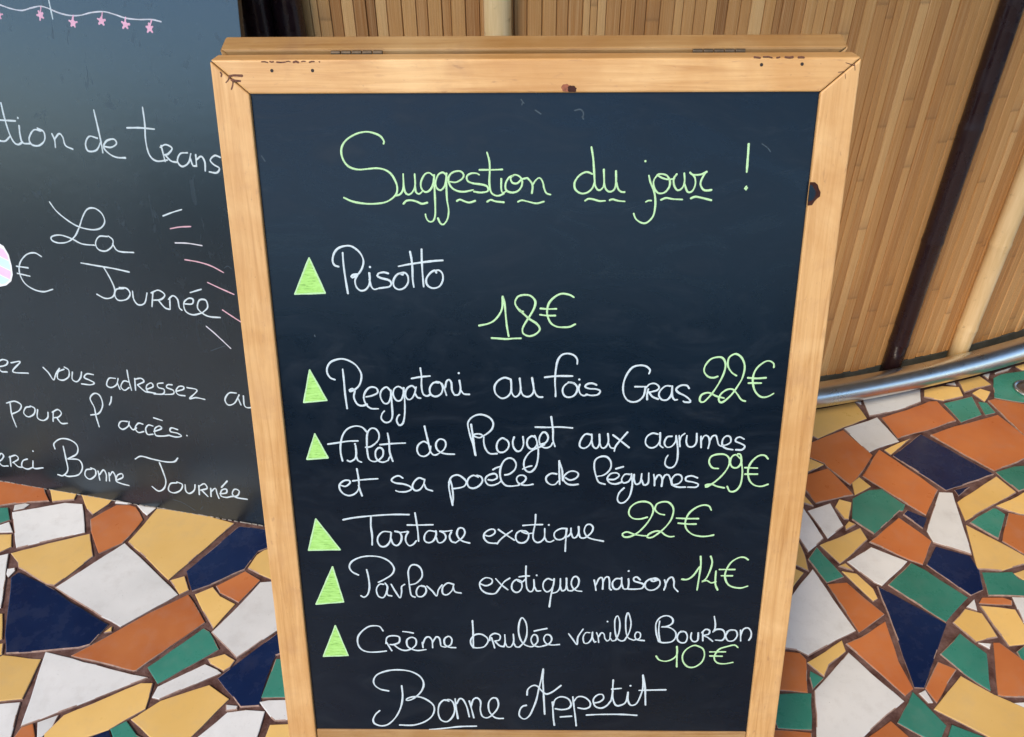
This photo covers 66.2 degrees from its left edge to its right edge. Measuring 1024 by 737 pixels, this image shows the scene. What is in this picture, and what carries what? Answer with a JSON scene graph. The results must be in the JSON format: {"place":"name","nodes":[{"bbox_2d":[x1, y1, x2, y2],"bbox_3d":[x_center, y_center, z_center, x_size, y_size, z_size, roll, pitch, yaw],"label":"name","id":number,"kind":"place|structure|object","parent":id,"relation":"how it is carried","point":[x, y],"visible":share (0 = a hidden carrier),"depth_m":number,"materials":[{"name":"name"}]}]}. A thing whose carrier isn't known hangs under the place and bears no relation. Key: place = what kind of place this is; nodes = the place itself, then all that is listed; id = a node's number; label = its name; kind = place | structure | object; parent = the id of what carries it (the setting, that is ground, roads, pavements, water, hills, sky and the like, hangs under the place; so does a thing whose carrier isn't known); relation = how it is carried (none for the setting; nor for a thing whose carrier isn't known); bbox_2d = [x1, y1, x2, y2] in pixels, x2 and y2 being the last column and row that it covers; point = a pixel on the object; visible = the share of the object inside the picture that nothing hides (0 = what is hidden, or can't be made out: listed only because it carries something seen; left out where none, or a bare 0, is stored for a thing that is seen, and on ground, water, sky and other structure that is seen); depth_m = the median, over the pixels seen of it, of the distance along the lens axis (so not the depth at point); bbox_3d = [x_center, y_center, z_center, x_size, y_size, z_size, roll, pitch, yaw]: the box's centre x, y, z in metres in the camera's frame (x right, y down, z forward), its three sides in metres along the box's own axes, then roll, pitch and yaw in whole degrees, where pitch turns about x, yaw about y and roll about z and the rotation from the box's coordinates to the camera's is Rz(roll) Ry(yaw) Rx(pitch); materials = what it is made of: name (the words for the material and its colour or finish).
{"place":"outdoors","nodes":[
{"label":"outdoors","id":0,"kind":"place"},
{"bbox_2d":[0,361,1023,736],"bbox_3d":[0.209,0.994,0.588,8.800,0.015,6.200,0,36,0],"label":"floor","id":1,"kind":"structure","parent":0,"point":[126,619],"depth_m":1.40,"materials":[{"name":"tile"}]},
{"bbox_2d":[0,0,264,525],"bbox_3d":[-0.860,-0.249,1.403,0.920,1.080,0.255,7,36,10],"label":"chalkboard","id":2,"kind":"object","parent":1,"relation":"on","point":[123,374],"visible":0.98,"depth_m":1.37,"materials":[{"name":"stone"}]},
{"bbox_2d":[210,34,860,736],"bbox_3d":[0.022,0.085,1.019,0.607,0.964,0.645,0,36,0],"label":"menu board","id":3,"kind":"object","parent":1,"relation":"on","point":[534,332],"visible":1,"depth_m":0.82,"materials":[{"name":"brown wood"}]},
{"bbox_2d":[241,0,1023,407],"bbox_3d":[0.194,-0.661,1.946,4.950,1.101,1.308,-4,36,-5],"label":"bar counter","id":4,"kind":"object","parent":1,"relation":"on","point":[927,290],"visible":0.36,"depth_m":1.55,"materials":[{"name":"brown wood"}]},
{"bbox_2d":[1013,380,1023,395],"bbox_3d":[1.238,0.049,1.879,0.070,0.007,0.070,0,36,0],"label":"floor cap","id":5,"kind":"object","parent":1,"relation":"on","point":[1018,386],"visible":1,"depth_m":1.88,"materials":[{"name":"silver metal"}]}
]}

